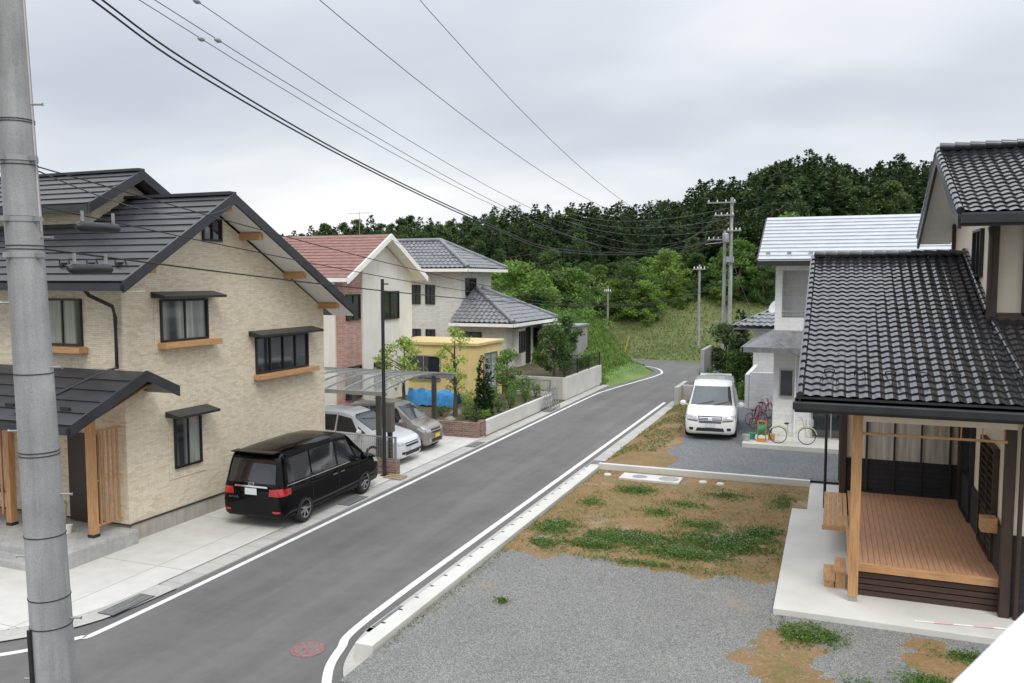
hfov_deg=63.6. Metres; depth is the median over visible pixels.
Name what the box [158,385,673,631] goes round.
gutter
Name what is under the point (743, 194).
pine tree
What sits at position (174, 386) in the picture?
house
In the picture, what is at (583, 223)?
cedar tree
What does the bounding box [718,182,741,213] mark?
cedar tree
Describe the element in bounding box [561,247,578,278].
cedar tree
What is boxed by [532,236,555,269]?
cedar tree
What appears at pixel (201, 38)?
line insulator
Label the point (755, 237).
cedar tree
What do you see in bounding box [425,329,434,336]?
window
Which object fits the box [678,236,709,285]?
pine tree
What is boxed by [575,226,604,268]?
cedar tree
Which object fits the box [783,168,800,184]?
cedar tree
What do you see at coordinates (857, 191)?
pine tree
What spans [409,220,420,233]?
cedar tree
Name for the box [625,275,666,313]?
broadleaf tree
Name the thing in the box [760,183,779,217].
cedar tree
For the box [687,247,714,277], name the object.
broadleaf tree
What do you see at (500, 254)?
pine tree
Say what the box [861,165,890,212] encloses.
cedar tree
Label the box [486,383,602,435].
garden ground
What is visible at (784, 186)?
pine tree
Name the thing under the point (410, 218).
pine tree
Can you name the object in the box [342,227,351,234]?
pine tree
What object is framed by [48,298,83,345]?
window
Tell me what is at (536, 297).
broadleaf tree
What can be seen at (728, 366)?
shrub
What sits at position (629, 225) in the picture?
cedar tree
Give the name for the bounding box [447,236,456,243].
cedar tree
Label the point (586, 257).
cedar tree
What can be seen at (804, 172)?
cedar tree
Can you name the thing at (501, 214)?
cedar tree
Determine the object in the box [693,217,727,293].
cedar tree
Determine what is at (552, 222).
cedar tree
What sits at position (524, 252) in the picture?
cedar tree
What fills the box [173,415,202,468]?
window
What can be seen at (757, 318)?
power line
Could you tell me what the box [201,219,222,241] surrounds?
window
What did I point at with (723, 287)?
utility pole
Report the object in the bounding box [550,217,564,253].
cedar tree
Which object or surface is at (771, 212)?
cedar tree
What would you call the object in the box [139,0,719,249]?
power line
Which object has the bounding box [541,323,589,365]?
storage shed
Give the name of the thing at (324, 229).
pine tree
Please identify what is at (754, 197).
cedar tree
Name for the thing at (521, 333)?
window
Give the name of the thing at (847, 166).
cedar tree
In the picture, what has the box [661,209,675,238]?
cedar tree
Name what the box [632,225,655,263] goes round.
cedar tree
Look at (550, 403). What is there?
folding gate
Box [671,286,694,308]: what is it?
broadleaf tree
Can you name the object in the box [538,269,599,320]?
broadleaf tree
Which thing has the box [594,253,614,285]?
cedar tree
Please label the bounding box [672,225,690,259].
cedar tree
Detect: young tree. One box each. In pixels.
[372,335,428,399]
[433,325,472,416]
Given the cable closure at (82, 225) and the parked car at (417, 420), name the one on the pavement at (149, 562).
the parked car at (417, 420)
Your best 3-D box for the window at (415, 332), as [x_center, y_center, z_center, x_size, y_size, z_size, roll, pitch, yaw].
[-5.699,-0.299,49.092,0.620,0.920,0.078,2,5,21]
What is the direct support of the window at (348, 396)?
in the house at (352, 341)
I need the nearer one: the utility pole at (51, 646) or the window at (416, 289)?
the utility pole at (51, 646)
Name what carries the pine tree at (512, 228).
on the hill
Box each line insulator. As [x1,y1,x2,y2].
[197,36,204,41]
[214,37,221,42]
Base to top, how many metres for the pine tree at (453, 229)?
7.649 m
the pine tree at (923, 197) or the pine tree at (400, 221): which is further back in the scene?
the pine tree at (400, 221)
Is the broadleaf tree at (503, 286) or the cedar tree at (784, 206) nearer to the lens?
the broadleaf tree at (503, 286)
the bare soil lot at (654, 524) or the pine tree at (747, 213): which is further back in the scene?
the pine tree at (747, 213)
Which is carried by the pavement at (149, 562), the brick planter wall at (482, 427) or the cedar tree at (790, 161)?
the brick planter wall at (482, 427)
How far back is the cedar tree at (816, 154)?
119.61 m
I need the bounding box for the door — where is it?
[67,433,102,522]
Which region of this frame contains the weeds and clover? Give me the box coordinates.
[383,400,981,682]
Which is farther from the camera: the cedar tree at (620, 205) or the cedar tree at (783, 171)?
the cedar tree at (620, 205)
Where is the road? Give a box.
[0,359,718,682]
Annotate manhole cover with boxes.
[290,641,325,656]
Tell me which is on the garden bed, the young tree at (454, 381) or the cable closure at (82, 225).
the young tree at (454, 381)
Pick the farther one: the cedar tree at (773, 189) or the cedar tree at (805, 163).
the cedar tree at (805, 163)
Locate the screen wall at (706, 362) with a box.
[700,345,712,372]
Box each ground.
[159,402,810,583]
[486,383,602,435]
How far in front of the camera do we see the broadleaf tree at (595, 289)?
75.50 m
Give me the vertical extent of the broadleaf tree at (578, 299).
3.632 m
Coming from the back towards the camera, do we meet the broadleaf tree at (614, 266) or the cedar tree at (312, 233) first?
the cedar tree at (312, 233)
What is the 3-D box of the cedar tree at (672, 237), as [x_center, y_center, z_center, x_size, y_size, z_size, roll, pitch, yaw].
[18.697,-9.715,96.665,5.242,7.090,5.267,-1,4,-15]
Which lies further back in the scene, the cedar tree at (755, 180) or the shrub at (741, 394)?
the cedar tree at (755, 180)
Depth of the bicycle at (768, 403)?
33.63 m
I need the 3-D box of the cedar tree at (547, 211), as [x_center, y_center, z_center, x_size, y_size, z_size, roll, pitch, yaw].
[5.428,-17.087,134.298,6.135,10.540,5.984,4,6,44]
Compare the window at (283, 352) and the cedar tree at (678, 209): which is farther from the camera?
the cedar tree at (678, 209)
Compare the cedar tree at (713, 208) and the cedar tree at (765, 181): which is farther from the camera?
the cedar tree at (765, 181)
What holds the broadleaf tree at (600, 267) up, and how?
on the hill
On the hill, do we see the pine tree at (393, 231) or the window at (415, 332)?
the pine tree at (393, 231)
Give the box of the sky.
[0,0,1023,235]
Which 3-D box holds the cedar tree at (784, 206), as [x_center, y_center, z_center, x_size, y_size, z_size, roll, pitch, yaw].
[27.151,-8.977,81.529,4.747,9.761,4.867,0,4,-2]
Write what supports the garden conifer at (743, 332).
on the garden ground
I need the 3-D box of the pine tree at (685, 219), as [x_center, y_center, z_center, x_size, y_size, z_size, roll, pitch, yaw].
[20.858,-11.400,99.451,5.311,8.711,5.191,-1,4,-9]
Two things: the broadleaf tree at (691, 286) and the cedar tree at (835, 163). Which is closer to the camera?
the broadleaf tree at (691, 286)
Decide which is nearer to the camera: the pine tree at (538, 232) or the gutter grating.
the gutter grating
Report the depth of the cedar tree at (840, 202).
91.42 m
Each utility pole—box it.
[0,0,81,682]
[604,286,611,328]
[693,265,705,345]
[705,197,740,349]
[707,230,725,350]
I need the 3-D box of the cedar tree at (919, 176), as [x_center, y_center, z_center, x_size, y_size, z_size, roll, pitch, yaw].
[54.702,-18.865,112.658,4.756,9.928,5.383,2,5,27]
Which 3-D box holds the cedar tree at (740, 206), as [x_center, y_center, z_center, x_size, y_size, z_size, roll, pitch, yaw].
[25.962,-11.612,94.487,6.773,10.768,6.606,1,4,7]
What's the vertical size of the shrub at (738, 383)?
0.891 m
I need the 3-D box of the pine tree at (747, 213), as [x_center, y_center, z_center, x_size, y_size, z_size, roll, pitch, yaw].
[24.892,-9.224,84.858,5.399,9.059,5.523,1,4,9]
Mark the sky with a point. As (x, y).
(651, 99)
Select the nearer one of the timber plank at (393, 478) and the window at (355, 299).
the timber plank at (393, 478)
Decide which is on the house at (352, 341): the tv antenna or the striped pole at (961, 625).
the tv antenna
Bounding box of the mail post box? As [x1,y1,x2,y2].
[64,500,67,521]
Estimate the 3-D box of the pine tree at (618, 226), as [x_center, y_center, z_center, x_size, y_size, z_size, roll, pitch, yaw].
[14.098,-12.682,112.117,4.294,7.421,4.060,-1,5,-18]
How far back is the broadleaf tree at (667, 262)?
75.29 m
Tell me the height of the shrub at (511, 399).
0.979 m
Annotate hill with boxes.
[531,295,774,386]
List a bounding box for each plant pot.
[742,434,749,440]
[748,432,755,439]
[768,433,774,440]
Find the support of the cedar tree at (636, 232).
on the hill
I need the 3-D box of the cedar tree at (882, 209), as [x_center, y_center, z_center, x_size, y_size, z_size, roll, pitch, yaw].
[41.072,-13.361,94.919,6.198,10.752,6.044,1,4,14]
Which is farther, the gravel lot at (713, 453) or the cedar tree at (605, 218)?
the cedar tree at (605, 218)
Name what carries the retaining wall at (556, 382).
on the garden ground at (560, 400)
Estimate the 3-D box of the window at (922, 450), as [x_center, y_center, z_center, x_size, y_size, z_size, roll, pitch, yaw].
[9.435,2.593,19.702,1.850,2.240,0.098,2,5,21]
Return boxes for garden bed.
[394,364,593,421]
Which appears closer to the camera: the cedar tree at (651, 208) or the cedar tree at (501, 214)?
the cedar tree at (651, 208)
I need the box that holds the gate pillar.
[386,401,394,457]
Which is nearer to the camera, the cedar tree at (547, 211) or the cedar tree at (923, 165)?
the cedar tree at (923, 165)
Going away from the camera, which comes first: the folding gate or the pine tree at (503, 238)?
the folding gate
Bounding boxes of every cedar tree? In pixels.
[306,225,314,235]
[348,224,361,234]
[365,215,379,234]
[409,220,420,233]
[416,217,424,230]
[423,221,436,237]
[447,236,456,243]
[448,218,461,232]
[456,220,474,251]
[478,213,488,230]
[484,227,502,256]
[485,206,500,229]
[485,232,507,260]
[498,218,507,247]
[499,208,509,221]
[502,238,518,261]
[504,205,517,242]
[505,223,536,259]
[509,205,526,228]
[513,252,524,276]
[514,217,537,255]
[515,241,531,271]
[525,251,539,274]
[527,203,542,226]
[527,211,549,248]
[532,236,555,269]
[540,214,552,226]
[541,204,556,226]
[541,227,560,258]
[543,214,557,243]
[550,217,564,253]
[553,210,565,229]
[554,224,575,266]
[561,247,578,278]
[565,202,577,221]
[566,218,576,244]
[573,203,595,227]
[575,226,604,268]
[577,244,594,282]
[579,202,597,227]
[581,220,590,243]
[585,209,603,242]
[589,240,601,264]
[593,220,608,249]
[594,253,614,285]
[596,207,610,232]
[597,214,617,248]
[599,217,629,268]
[603,239,622,275]
[607,203,622,222]
[615,200,627,220]
[616,247,632,273]
[617,206,635,235]
[618,207,638,245]
[623,240,635,258]
[630,203,644,229]
[632,224,645,257]
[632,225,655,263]
[636,216,648,240]
[637,203,646,221]
[639,200,660,230]
[642,210,659,236]
[642,247,663,279]
[648,199,666,223]
[650,226,668,259]
[658,217,671,245]
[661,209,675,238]
[662,228,682,264]
[665,242,679,276]
[666,217,680,236]
[670,204,683,230]
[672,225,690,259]
[676,199,689,216]
[679,196,694,226]
[681,201,706,260]
[683,187,693,205]
[683,213,711,262]
[684,185,706,223]
[686,197,707,236]
[688,178,706,210]
[692,208,729,277]
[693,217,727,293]
[696,195,729,238]
[700,178,720,192]
[701,189,722,222]
[709,188,729,217]
[713,179,727,212]
[713,220,749,295]
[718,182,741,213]
[720,200,741,234]
[726,176,739,191]
[727,209,745,238]
[729,193,752,227]
[732,206,775,295]
[734,180,747,190]
[737,185,748,208]
[742,186,764,223]
[743,171,760,193]
[748,176,762,203]
[755,169,780,206]
[758,202,781,226]
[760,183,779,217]
[760,185,786,217]
[767,164,788,185]
[772,168,790,184]
[777,201,794,216]
[780,154,802,184]
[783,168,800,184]
[794,161,819,191]
[796,157,812,176]
[800,164,832,216]
[801,148,820,174]
[807,156,830,201]
[813,153,823,175]
[817,172,854,215]
[820,161,841,191]
[823,153,834,177]
[826,156,843,177]
[835,193,859,215]
[841,163,852,182]
[847,175,860,211]
[852,168,862,196]
[856,174,872,197]
[857,168,875,195]
[858,178,888,214]
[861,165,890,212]
[871,160,887,183]
[876,170,895,208]
[887,165,899,179]
[888,153,909,176]
[890,178,920,213]
[892,162,914,199]
[894,154,910,183]
[904,161,915,172]
[905,169,922,204]
[906,167,920,187]
[906,174,925,212]
[916,160,929,181]
[916,167,930,194]
[922,161,931,187]
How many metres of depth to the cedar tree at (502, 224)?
113.67 m
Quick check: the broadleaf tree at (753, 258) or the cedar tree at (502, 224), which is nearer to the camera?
the broadleaf tree at (753, 258)
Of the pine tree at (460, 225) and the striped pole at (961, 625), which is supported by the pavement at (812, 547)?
the striped pole at (961, 625)
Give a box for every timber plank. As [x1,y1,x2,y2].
[383,476,402,479]
[385,475,404,478]
[388,474,406,477]
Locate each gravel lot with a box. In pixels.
[339,550,990,682]
[625,400,838,482]
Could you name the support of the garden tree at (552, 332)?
on the garden bed
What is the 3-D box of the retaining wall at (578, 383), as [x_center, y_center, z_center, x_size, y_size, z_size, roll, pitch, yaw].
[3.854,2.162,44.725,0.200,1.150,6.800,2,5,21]
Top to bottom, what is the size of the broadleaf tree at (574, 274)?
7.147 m
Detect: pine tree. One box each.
[314,223,335,235]
[337,222,348,234]
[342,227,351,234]
[349,219,362,233]
[353,224,364,234]
[361,227,376,234]
[374,223,385,232]
[385,223,396,232]
[385,229,398,234]
[394,218,412,236]
[397,224,413,238]
[398,234,409,238]
[404,215,417,229]
[411,230,421,237]
[414,232,424,237]
[421,224,431,232]
[424,232,436,237]
[430,224,453,239]
[444,226,459,243]
[445,220,455,228]
[455,215,474,240]
[457,238,470,248]
[462,226,489,252]
[467,223,490,241]
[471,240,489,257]
[477,215,500,240]
[492,248,506,276]
[495,230,511,255]
[505,222,520,249]
[511,212,532,238]
[523,225,552,265]
[555,242,570,267]
[558,206,580,233]
[563,232,597,265]
[565,222,590,262]
[588,206,605,226]
[610,228,634,252]
[613,221,630,239]
[635,221,669,257]
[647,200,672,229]
[665,201,680,229]
[670,210,696,244]
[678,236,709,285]
[696,190,713,213]
[729,190,755,215]
[738,207,762,238]
[744,168,765,191]
[754,163,782,188]
[770,185,814,216]
[773,183,809,214]
[775,159,795,172]
[790,174,831,215]
[829,175,860,214]
[831,163,853,178]
[841,185,877,215]
[867,179,915,214]
[916,189,925,213]
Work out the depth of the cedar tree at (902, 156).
115.86 m
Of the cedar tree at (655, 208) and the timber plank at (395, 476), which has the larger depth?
the cedar tree at (655, 208)
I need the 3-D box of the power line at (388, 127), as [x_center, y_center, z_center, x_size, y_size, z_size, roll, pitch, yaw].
[5.233,-5.728,33.042,0.010,3.762,56.203,2,5,21]
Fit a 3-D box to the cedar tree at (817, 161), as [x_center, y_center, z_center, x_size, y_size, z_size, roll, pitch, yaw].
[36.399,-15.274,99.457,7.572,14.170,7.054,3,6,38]
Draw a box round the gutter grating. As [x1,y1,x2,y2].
[98,408,603,626]
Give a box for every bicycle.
[745,405,765,424]
[749,411,771,428]
[754,395,772,419]
[756,397,766,416]
[769,417,816,444]
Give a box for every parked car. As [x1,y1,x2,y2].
[224,430,377,521]
[325,404,420,459]
[351,398,442,448]
[680,373,744,436]
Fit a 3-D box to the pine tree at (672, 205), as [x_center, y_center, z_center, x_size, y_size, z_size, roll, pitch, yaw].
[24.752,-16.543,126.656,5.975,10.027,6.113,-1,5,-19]
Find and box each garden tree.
[491,349,522,398]
[530,321,577,376]
[549,316,585,369]
[699,321,746,372]
[723,347,752,385]
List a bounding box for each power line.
[38,167,721,303]
[38,170,231,215]
[41,206,729,305]
[44,248,727,305]
[92,0,729,254]
[101,0,729,252]
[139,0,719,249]
[155,0,728,255]
[200,3,724,244]
[320,0,727,226]
[391,239,549,258]
[420,0,732,227]
[502,242,726,266]
[568,217,729,227]
[568,221,726,235]
[569,208,727,220]
[731,254,798,356]
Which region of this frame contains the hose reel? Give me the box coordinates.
[757,420,766,441]
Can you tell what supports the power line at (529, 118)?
attached to the utility pole at (51, 646)
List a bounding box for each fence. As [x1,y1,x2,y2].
[342,433,396,459]
[513,378,550,391]
[564,351,599,377]
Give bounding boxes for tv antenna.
[348,212,368,234]
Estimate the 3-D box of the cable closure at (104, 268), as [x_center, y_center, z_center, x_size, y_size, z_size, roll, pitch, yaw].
[-3.819,-0.703,7.489,0.096,0.186,0.480,2,5,21]
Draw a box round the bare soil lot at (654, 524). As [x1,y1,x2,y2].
[501,469,809,583]
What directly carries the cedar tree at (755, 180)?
on the hill
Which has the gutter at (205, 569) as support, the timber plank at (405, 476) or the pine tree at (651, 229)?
the timber plank at (405, 476)
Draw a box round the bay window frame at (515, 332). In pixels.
[512,328,524,353]
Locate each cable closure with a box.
[66,253,113,273]
[74,211,120,233]
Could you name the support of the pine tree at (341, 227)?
on the hill
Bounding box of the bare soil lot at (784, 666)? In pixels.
[722,621,973,682]
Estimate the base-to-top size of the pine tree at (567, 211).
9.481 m
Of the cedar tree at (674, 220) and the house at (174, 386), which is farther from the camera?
the cedar tree at (674, 220)
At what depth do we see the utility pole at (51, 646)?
6.95 m
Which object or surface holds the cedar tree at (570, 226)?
on the hill
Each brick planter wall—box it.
[438,420,480,437]
[477,420,485,437]
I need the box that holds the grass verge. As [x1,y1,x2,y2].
[603,401,687,467]
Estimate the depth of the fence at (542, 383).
39.71 m
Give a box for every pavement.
[0,436,484,630]
[773,481,1014,644]
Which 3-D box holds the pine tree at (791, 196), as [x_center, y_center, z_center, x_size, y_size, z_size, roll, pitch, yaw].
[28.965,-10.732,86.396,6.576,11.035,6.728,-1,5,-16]
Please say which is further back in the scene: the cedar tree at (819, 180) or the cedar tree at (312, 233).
the cedar tree at (312, 233)
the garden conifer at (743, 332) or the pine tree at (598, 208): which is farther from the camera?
the pine tree at (598, 208)
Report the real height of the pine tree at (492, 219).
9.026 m
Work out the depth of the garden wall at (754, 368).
36.60 m
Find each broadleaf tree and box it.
[491,259,561,312]
[491,272,527,300]
[506,278,546,307]
[518,286,562,308]
[528,268,553,303]
[529,248,572,277]
[538,266,614,328]
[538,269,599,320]
[563,291,595,316]
[577,261,602,286]
[584,264,610,288]
[586,286,606,314]
[588,289,606,309]
[593,278,634,319]
[600,262,631,290]
[601,260,662,317]
[612,256,643,281]
[623,279,667,323]
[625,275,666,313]
[633,257,662,283]
[635,248,692,302]
[660,257,692,290]
[670,278,683,296]
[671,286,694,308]
[673,252,718,295]
[682,283,697,302]
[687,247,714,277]
[704,238,772,300]
[704,276,726,299]
[711,278,739,304]
[734,224,775,296]
[741,266,775,305]
[778,211,803,216]
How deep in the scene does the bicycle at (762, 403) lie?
34.70 m
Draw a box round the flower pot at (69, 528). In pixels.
[66,524,72,533]
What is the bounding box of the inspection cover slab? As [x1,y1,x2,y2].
[619,472,682,484]
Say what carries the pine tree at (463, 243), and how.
on the hill
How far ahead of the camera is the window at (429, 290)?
48.57 m
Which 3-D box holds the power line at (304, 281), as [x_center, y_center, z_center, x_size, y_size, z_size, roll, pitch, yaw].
[5.828,-2.176,33.185,0.018,1.196,56.006,2,5,21]
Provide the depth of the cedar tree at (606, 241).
99.61 m
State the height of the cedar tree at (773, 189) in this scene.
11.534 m
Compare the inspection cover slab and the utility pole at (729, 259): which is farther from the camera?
the utility pole at (729, 259)
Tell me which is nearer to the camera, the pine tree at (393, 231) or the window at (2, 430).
the window at (2, 430)
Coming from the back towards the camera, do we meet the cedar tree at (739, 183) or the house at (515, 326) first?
the cedar tree at (739, 183)
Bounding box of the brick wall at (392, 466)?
[377,458,399,473]
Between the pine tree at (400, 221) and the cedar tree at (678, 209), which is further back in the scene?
the pine tree at (400, 221)
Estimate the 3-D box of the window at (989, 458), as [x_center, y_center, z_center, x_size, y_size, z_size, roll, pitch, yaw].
[8.996,2.920,15.647,0.108,2.080,1.500,2,5,21]
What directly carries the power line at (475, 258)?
attached to the house at (352, 341)
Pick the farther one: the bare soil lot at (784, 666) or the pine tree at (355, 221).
the pine tree at (355, 221)
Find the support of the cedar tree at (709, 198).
on the hill
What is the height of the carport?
2.810 m
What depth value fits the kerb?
18.05 m
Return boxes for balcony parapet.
[953,613,1023,682]
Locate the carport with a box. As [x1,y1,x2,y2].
[324,367,456,456]
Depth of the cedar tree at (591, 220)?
110.12 m
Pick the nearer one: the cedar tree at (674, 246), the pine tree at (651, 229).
the cedar tree at (674, 246)
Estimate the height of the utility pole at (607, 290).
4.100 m
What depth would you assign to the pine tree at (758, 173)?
120.69 m
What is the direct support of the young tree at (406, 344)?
on the garden bed
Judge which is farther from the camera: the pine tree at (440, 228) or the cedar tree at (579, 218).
the cedar tree at (579, 218)
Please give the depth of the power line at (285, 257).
9.76 m
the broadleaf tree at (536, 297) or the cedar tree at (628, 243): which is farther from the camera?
the cedar tree at (628, 243)
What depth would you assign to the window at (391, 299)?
38.44 m
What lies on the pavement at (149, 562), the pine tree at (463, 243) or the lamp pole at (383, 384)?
the lamp pole at (383, 384)
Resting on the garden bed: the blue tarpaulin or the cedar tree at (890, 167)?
the blue tarpaulin
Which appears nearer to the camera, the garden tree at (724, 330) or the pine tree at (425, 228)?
the garden tree at (724, 330)
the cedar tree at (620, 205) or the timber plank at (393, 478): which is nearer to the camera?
the timber plank at (393, 478)
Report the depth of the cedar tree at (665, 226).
100.75 m
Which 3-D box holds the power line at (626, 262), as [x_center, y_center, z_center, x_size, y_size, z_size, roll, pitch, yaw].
[7.154,-5.829,54.403,19.541,1.985,0.016,-2,5,-29]
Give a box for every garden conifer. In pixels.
[472,355,497,415]
[727,308,752,375]
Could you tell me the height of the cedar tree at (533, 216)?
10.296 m
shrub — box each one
[431,404,452,415]
[457,389,475,404]
[458,403,474,419]
[461,393,475,410]
[470,408,484,421]
[479,409,491,418]
[491,386,499,398]
[492,395,507,411]
[503,388,517,407]
[505,378,520,403]
[514,373,532,392]
[516,372,533,389]
[519,385,532,401]
[528,378,543,396]
[556,358,574,372]
[571,353,587,368]
[579,351,594,366]
[719,360,744,379]
[736,382,742,395]
[738,380,744,399]
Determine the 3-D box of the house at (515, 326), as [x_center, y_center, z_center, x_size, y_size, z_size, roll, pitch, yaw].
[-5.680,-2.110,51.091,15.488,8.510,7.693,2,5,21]
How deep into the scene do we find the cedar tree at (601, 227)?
104.52 m
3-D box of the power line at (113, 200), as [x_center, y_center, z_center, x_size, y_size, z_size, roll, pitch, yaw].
[-5.518,-2.450,13.920,0.012,1.022,14.368,-1,4,-12]
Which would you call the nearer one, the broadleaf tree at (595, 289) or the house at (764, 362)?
the house at (764, 362)
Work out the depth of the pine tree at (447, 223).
134.42 m
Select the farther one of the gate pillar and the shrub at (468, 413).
the shrub at (468, 413)
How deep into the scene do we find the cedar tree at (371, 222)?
125.93 m
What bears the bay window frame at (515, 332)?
in the house at (515, 326)
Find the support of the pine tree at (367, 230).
on the hill
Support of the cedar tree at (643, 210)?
on the hill
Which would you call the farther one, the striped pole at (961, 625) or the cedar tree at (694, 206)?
the cedar tree at (694, 206)
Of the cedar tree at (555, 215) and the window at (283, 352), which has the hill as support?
the cedar tree at (555, 215)
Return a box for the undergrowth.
[533,274,715,307]
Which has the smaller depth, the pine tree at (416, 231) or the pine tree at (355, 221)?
the pine tree at (416, 231)
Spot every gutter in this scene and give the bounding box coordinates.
[0,585,175,640]
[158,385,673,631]
[343,627,373,676]
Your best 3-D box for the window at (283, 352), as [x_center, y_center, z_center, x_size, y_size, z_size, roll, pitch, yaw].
[-6.681,0.318,24.137,0.078,1.030,2.450,2,5,21]
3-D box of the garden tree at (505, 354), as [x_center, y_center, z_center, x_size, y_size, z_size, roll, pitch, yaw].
[-0.275,1.532,38.783,1.558,2.508,1.863,-1,5,-17]
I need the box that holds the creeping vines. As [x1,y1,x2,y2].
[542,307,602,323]
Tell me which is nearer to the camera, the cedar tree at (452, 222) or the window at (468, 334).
the window at (468, 334)
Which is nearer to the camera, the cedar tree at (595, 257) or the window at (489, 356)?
the window at (489, 356)
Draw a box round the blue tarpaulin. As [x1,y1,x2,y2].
[407,388,461,407]
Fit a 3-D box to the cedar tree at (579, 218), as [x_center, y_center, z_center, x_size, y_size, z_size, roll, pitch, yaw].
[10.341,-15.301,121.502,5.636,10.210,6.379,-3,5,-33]
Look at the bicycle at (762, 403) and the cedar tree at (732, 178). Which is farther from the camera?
the cedar tree at (732, 178)
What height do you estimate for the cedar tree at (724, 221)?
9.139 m
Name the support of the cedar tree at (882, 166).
on the hill
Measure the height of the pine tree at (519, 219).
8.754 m
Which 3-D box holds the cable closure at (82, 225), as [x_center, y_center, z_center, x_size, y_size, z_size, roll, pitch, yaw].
[-3.783,-1.089,7.553,0.096,0.186,0.480,2,5,21]
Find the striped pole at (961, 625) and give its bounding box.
[914,620,1007,629]
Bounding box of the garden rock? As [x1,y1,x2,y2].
[444,416,455,419]
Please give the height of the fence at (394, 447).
0.780 m
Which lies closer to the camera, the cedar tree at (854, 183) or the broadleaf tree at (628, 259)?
the broadleaf tree at (628, 259)
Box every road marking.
[0,366,662,655]
[322,402,665,682]
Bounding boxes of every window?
[0,430,5,492]
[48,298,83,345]
[159,298,208,341]
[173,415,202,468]
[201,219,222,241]
[255,333,308,373]
[345,294,360,319]
[346,365,362,399]
[374,362,386,369]
[384,291,399,319]
[408,355,440,380]
[412,285,420,303]
[412,329,420,336]
[425,285,434,303]
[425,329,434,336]
[460,331,481,337]
[465,278,476,294]
[484,351,497,390]
[519,331,524,352]
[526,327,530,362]
[533,327,538,345]
[779,368,793,397]
[811,413,839,439]
[864,422,952,498]
[958,427,975,522]
[971,228,984,276]
[976,434,999,561]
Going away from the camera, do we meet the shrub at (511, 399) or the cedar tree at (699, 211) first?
the shrub at (511, 399)
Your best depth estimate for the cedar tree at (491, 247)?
93.25 m
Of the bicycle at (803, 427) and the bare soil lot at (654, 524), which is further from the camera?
the bicycle at (803, 427)
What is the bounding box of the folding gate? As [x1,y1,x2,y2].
[541,387,559,411]
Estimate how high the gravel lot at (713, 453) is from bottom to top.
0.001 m
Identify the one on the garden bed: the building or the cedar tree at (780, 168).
the building
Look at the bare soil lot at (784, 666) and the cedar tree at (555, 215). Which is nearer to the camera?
the bare soil lot at (784, 666)
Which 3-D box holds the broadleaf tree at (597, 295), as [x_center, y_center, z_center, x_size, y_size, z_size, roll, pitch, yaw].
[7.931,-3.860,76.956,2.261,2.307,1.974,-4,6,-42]
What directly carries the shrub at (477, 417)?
on the garden bed
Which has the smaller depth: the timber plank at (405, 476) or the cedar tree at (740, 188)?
the timber plank at (405, 476)
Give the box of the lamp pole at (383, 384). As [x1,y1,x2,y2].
[380,279,387,475]
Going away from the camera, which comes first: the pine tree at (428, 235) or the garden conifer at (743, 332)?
the garden conifer at (743, 332)
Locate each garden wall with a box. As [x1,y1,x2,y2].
[485,394,551,435]
[514,390,550,395]
[744,364,757,407]
[749,372,772,408]
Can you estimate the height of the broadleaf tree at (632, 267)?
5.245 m
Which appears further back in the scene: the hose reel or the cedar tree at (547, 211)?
the cedar tree at (547, 211)
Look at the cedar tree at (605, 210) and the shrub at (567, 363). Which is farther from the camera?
the cedar tree at (605, 210)
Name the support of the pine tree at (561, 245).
on the hill
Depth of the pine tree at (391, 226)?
121.51 m
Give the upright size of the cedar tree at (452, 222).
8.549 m
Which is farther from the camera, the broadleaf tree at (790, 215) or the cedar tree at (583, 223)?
the cedar tree at (583, 223)
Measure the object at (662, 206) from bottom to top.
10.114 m
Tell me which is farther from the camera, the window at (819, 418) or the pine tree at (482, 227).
the pine tree at (482, 227)
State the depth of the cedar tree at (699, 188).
113.00 m
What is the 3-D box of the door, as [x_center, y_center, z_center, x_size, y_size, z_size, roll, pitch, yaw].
[-10.031,3.190,19.370,0.950,2.080,0.135,2,5,21]
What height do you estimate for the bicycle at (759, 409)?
0.710 m
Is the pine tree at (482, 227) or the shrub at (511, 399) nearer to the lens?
the shrub at (511, 399)
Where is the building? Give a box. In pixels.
[408,336,503,397]
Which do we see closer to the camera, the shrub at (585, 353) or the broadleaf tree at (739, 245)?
the shrub at (585, 353)
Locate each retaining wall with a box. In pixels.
[516,375,562,399]
[562,365,601,400]
[674,381,687,404]
[682,385,692,400]
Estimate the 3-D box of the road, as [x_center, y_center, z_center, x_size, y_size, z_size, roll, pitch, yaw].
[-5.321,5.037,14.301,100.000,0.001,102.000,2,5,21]
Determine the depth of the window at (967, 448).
18.11 m
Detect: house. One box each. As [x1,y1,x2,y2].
[0,168,357,570]
[283,234,427,404]
[397,238,557,369]
[733,309,774,372]
[741,214,950,453]
[793,138,1023,620]
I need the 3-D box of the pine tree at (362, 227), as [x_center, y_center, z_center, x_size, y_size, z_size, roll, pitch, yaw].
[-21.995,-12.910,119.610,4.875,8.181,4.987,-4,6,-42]
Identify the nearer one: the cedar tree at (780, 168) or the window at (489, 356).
the window at (489, 356)
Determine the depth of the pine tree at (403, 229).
111.78 m
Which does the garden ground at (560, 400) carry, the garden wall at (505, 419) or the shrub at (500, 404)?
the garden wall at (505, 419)
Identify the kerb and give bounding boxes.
[355,462,809,661]
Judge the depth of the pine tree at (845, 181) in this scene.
98.40 m

